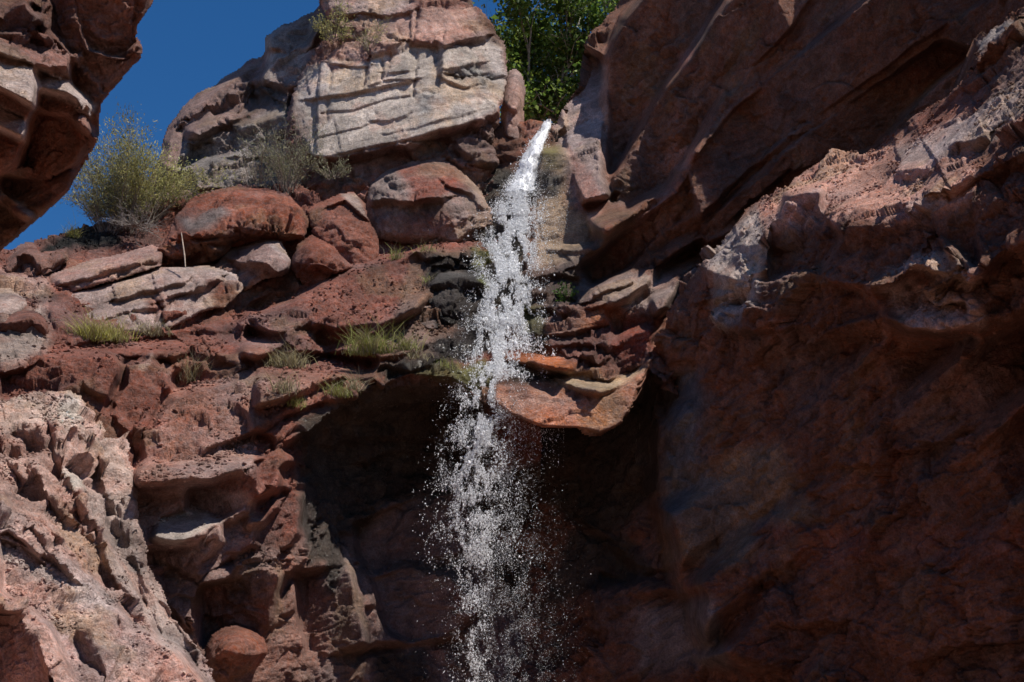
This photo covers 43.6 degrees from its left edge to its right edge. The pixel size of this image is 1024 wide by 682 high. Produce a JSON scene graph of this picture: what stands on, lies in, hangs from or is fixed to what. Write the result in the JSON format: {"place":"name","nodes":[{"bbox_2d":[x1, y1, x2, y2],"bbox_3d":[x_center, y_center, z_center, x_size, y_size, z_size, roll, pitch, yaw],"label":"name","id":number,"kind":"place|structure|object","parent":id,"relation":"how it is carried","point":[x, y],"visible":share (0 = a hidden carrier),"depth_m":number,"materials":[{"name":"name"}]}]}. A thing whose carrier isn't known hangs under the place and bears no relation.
{"place":"outdoors","nodes":[
{"label":"outdoors","id":0,"kind":"place"},
{"bbox_2d":[0,0,152,250],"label":"overhanging cliff","id":1,"kind":"structure","parent":0,"point":[65,66],"depth_m":13.86,"materials":[{"name":"brown stone"}]},
{"bbox_2d":[0,390,214,681],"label":"rock buttress","id":2,"kind":"object","parent":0,"point":[100,512],"visible":0.99,"depth_m":16.50,"materials":[{"name":"beige stone"}]},
{"bbox_2d":[0,391,214,681],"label":"rubble","id":3,"kind":"object","parent":2,"relation":"on","point":[11,555],"visible":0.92,"depth_m":15.98,"materials":[{"name":"beige stone"}]},
{"bbox_2d":[135,3,328,218],"bbox_3d":[-5.529,-5.302,32.501,7.286,11.085,5.998,0,-22,0],"label":"rock shoulder","id":4,"kind":"object","parent":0,"point":[209,124],"visible":0.2,"depth_m":31.24},
{"bbox_2d":[0,183,541,681],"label":"rock slope","id":5,"kind":"structure","parent":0,"point":[326,621],"depth_m":22.39,"materials":[{"name":"brown stone"}]},
{"bbox_2d":[0,309,49,335],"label":"boulder","id":6,"kind":"object","parent":5,"relation":"on","point":[21,322],"visible":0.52,"depth_m":21.97,"materials":[{"name":"brown stone"}]},
{"bbox_2d":[0,288,26,314],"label":"boulder","id":7,"kind":"object","parent":6,"relation":"on","point":[11,301],"visible":0.91,"depth_m":23.01,"materials":[{"name":"beige stone"}]},
{"bbox_2d":[5,242,68,276],"bbox_3d":[-9.409,-1.541,25.291,1.205,1.557,2.152,9,-24,-21],"label":"boulder","id":8,"kind":"object","parent":5,"relation":"on","point":[30,259],"visible":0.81,"depth_m":24.82,"materials":[{"name":"brown stone"}]},
{"bbox_2d":[61,213,87,237],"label":"grass tuft","id":9,"kind":"object","parent":5,"relation":"on","point":[71,233],"visible":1,"depth_m":26.48,"materials":[{"name":"green plant"}]},
{"bbox_2d":[55,307,138,343],"bbox_3d":[-7.264,-0.530,22.473,1.572,1.097,1.098,0,-22,0],"label":"grass tuft","id":10,"kind":"object","parent":5,"relation":"on","point":[92,333],"visible":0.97,"depth_m":22.40,"materials":[{"name":"green plant"}]},
{"bbox_2d":[54,141,156,236],"bbox_3d":[-8.648,-3.013,27.146,2.200,1.692,2.570,0,-22,0],"label":"leafy bush","id":11,"kind":"object","parent":5,"relation":"on","point":[96,211],"visible":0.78,"depth_m":26.71,"materials":[{"name":"green plant"}]},
{"bbox_2d":[49,245,162,290],"bbox_3d":[-8.000,-1.365,25.144,2.120,1.830,1.580,7,-23,-17],"label":"rock slab","id":12,"kind":"object","parent":5,"relation":"on","point":[90,273],"visible":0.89,"depth_m":24.66,"materials":[{"name":"stone"}]},
{"bbox_2d":[94,308,147,343],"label":"grass tuft","id":13,"kind":"object","parent":5,"relation":"on","point":[122,337],"visible":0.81,"depth_m":22.71,"materials":[{"name":"green plant"}]},
{"bbox_2d":[102,198,167,245],"bbox_3d":[-7.751,-2.457,26.349,1.392,0.952,1.138,0,-22,0],"label":"dead shrub","id":14,"kind":"object","parent":5,"relation":"on","point":[133,225],"visible":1,"depth_m":26.38,"materials":[{"name":"grey plant"}]},
{"bbox_2d":[120,310,182,337],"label":"grass tuft","id":15,"kind":"object","parent":5,"relation":"on","point":[158,330],"visible":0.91,"depth_m":23.29,"materials":[{"name":"plant"}]},
{"bbox_2d":[71,265,243,336],"bbox_3d":[-6.931,-0.732,24.451,3.458,2.149,1.896,5,-23,-13],"label":"rock slab","id":16,"kind":"object","parent":5,"relation":"on","point":[193,291],"visible":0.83,"depth_m":24.19,"materials":[{"name":"beige stone"}]},
{"bbox_2d":[181,232,185,267],"bbox_3d":[-6.346,-1.762,24.741,0.265,0.819,0.033,-16,-27,35],"label":"dead stick","id":17,"kind":"object","parent":16,"relation":"on","point":[183,250],"visible":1,"depth_m":24.71,"materials":[{"name":"beige wood"}]},
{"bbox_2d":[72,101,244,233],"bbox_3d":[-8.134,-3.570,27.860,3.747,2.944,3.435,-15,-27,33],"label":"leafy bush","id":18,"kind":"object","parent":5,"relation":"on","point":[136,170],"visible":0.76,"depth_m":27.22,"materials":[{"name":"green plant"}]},
{"bbox_2d":[171,343,225,384],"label":"grass tuft","id":19,"kind":"object","parent":5,"relation":"on","point":[192,375],"visible":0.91,"depth_m":22.29,"materials":[{"name":"green plant"}]},
{"bbox_2d":[157,186,309,266],"bbox_3d":[-5.669,-2.469,26.567,2.868,2.565,2.412,0,-22,0],"label":"boulder","id":20,"kind":"object","parent":5,"relation":"on","point":[215,225],"visible":0.97,"depth_m":26.01,"materials":[{"name":"brown stone"}]},
{"bbox_2d":[205,624,268,681],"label":"boulder","id":21,"kind":"object","parent":5,"relation":"on","point":[234,651],"visible":0.96,"depth_m":18.83,"materials":[{"name":"brown stone"}]},
{"bbox_2d":[0,226,491,574],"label":"rubble","id":22,"kind":"object","parent":5,"relation":"on","point":[249,446],"visible":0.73,"depth_m":22.21,"materials":[{"name":"brown stone"}]},
{"bbox_2d":[213,240,290,290],"bbox_3d":[-5.146,-1.540,25.927,2.128,1.600,1.376,-18,-28,37],"label":"boulder","id":23,"kind":"object","parent":5,"relation":"on","point":[250,264],"visible":0.86,"depth_m":25.32,"materials":[{"name":"grey stone"}]},
{"bbox_2d":[237,124,280,187],"bbox_3d":[-5.564,-4.203,28.163,1.137,1.556,1.993,4,-22,-9],"label":"thin shrub","id":24,"kind":"object","parent":5,"relation":"on","point":[257,167],"visible":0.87,"depth_m":28.16,"materials":[{"name":"green plant"}]},
{"bbox_2d":[263,362,303,396],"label":"grass tuft","id":25,"kind":"object","parent":5,"relation":"on","point":[287,386],"visible":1,"depth_m":20.11,"materials":[{"name":"green plant"}]},
{"bbox_2d":[241,103,335,194],"bbox_3d":[-4.826,-4.103,28.130,2.394,1.920,2.653,0,-22,0],"label":"thin shrub","id":26,"kind":"object","parent":5,"relation":"on","point":[282,165],"visible":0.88,"depth_m":27.84,"materials":[{"name":"green plant"}]},
{"bbox_2d":[261,328,319,368],"bbox_3d":[-3.929,0.189,22.461,1.091,0.649,0.896,10,-24,-23],"label":"grass tuft","id":27,"kind":"object","parent":5,"relation":"on","point":[292,363],"visible":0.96,"depth_m":22.43,"materials":[{"name":"green plant"}]},
{"bbox_2d":[286,395,308,409],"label":"grass tuft","id":28,"kind":"object","parent":5,"relation":"on","point":[294,403],"visible":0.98,"depth_m":20.71,"materials":[{"name":"green plant"}]},
{"bbox_2d":[290,234,352,284],"bbox_3d":[-3.882,-1.704,25.877,1.171,1.587,1.844,9,-24,-21],"label":"boulder","id":29,"kind":"object","parent":5,"relation":"on","point":[315,260],"visible":1,"depth_m":25.21,"materials":[{"name":"brown stone"}]},
{"bbox_2d":[312,152,351,180],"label":"thin shrub","id":30,"kind":"object","parent":5,"relation":"on","point":[341,170],"visible":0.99,"depth_m":27.77,"materials":[{"name":"green plant"}]},
{"bbox_2d":[316,378,362,397],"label":"grass tuft","id":31,"kind":"object","parent":5,"relation":"on","point":[339,392],"visible":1,"depth_m":21.23,"materials":[{"name":"green plant"}]},
{"bbox_2d":[306,192,378,263],"bbox_3d":[-3.605,-2.283,26.969,1.415,2.366,1.877,9,-24,-20],"label":"boulder","id":32,"kind":"object","parent":5,"relation":"on","point":[341,223],"visible":0.89,"depth_m":26.32,"materials":[{"name":"brown stone"}]},
{"bbox_2d":[336,364,374,392],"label":"grass tuft","id":33,"kind":"object","parent":5,"relation":"on","point":[354,384],"visible":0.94,"depth_m":21.47,"materials":[{"name":"green plant"}]},
{"bbox_2d":[331,315,411,357],"bbox_3d":[-2.507,-0.176,22.291,1.627,0.854,1.187,11,-24,-25],"label":"grass tuft","id":34,"kind":"object","parent":5,"relation":"on","point":[370,346],"visible":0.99,"depth_m":22.28,"materials":[{"name":"green plant"}]},
{"bbox_2d":[384,240,407,260],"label":"grass tuft","id":35,"kind":"object","parent":5,"relation":"on","point":[397,256],"visible":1,"depth_m":25.73,"materials":[{"name":"green plant"}]},
{"bbox_2d":[389,318,428,351],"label":"grass tuft","id":36,"kind":"object","parent":5,"relation":"on","point":[407,345],"visible":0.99,"depth_m":22.23,"materials":[{"name":"green plant"}]},
{"bbox_2d":[391,345,433,360],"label":"grass tuft","id":37,"kind":"object","parent":5,"relation":"on","point":[416,357],"visible":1,"depth_m":22.13,"materials":[{"name":"green plant"}]},
{"bbox_2d":[420,269,435,284],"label":"grass tuft","id":38,"kind":"object","parent":5,"relation":"on","point":[425,278],"visible":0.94,"depth_m":24.97,"materials":[{"name":"green plant"}]},
{"bbox_2d":[413,236,443,252],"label":"grass tuft","id":39,"kind":"object","parent":5,"relation":"on","point":[424,247],"visible":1,"depth_m":25.52,"materials":[{"name":"green plant"}]},
{"bbox_2d":[366,159,492,243],"bbox_3d":[-1.778,-3.104,27.651,2.952,2.752,1.926,-9,-24,21],"label":"boulder","id":40,"kind":"object","parent":5,"relation":"on","point":[417,201],"visible":0.95,"depth_m":27.01,"materials":[{"name":"stone"}]},
{"bbox_2d":[416,305,456,328],"bbox_3d":[-1.686,-0.386,24.555,1.739,1.264,1.334,-13,-25,29],"label":"boulder","id":41,"kind":"object","parent":5,"relation":"on","point":[446,320],"visible":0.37,"depth_m":23.84,"materials":[{"name":"stone"}]},
{"bbox_2d":[436,356,464,369],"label":"grass tuft","id":42,"kind":"object","parent":5,"relation":"on","point":[444,361],"visible":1,"depth_m":22.23,"materials":[{"name":"green plant"}]},
{"bbox_2d":[428,270,490,319],"bbox_3d":[-1.038,-0.841,24.829,1.325,1.668,1.612,0,-22,0],"label":"boulder","id":43,"kind":"object","parent":5,"relation":"on","point":[450,288],"visible":0.83,"depth_m":24.28,"materials":[{"name":"grey stone"}]},
{"bbox_2d":[3,0,608,249],"label":"sky","id":44,"kind":"structure","parent":0,"point":[188,46],"materials":[{"name":"blue"}]},
{"bbox_2d":[285,0,507,244],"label":"rock crag","id":45,"kind":"structure","parent":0,"point":[424,80],"depth_m":29.04,"materials":[{"name":"beige stone"}]},
{"bbox_2d":[309,0,354,43],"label":"leafy bush","id":46,"kind":"object","parent":45,"relation":"on","point":[327,30],"visible":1,"depth_m":29.89,"materials":[{"name":"green plant"}]},
{"bbox_2d":[350,11,392,51],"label":"thin shrub","id":47,"kind":"object","parent":45,"relation":"on","point":[366,42],"visible":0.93,"depth_m":29.63,"materials":[{"name":"beige plant"}]},
{"bbox_2d":[472,0,618,123],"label":"leafy tree","id":48,"kind":"object","parent":45,"relation":"on","point":[550,83],"visible":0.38,"depth_m":33.30,"materials":[{"name":"green plant"}]},
{"bbox_2d":[461,0,1023,435],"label":"gully wall","id":49,"kind":"structure","parent":0,"point":[681,133],"depth_m":24.84,"materials":[{"name":"brown stone"}]},
{"bbox_2d":[412,119,593,681],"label":"waterfall","id":50,"kind":"structure","parent":49,"relation":"on","point":[522,182],"depth_m":22.89,"materials":[{"name":"white liquid"}]},
{"bbox_2d":[501,69,525,138],"bbox_3d":[0.033,-5.473,30.260,0.586,3.009,2.112,0,-22,0],"label":"rock pillar","id":51,"kind":"object","parent":49,"relation":"on","point":[512,111],"visible":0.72,"depth_m":29.58,"materials":[{"name":"beige stone"}]},
{"bbox_2d":[552,282,578,301],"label":"fern","id":52,"kind":"object","parent":49,"relation":"on","point":[561,296],"visible":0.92,"depth_m":24.10,"materials":[{"name":"green plant"}]},
{"bbox_2d":[495,7,1023,681],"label":"cliff wall","id":53,"kind":"structure","parent":0,"point":[781,497],"depth_m":19.26,"materials":[{"name":"brown stone"}]},
{"bbox_2d":[704,50,1023,345],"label":"rubble","id":54,"kind":"object","parent":53,"relation":"on","point":[918,259],"visible":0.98,"depth_m":18.82,"materials":[{"name":"stone"}]}
]}

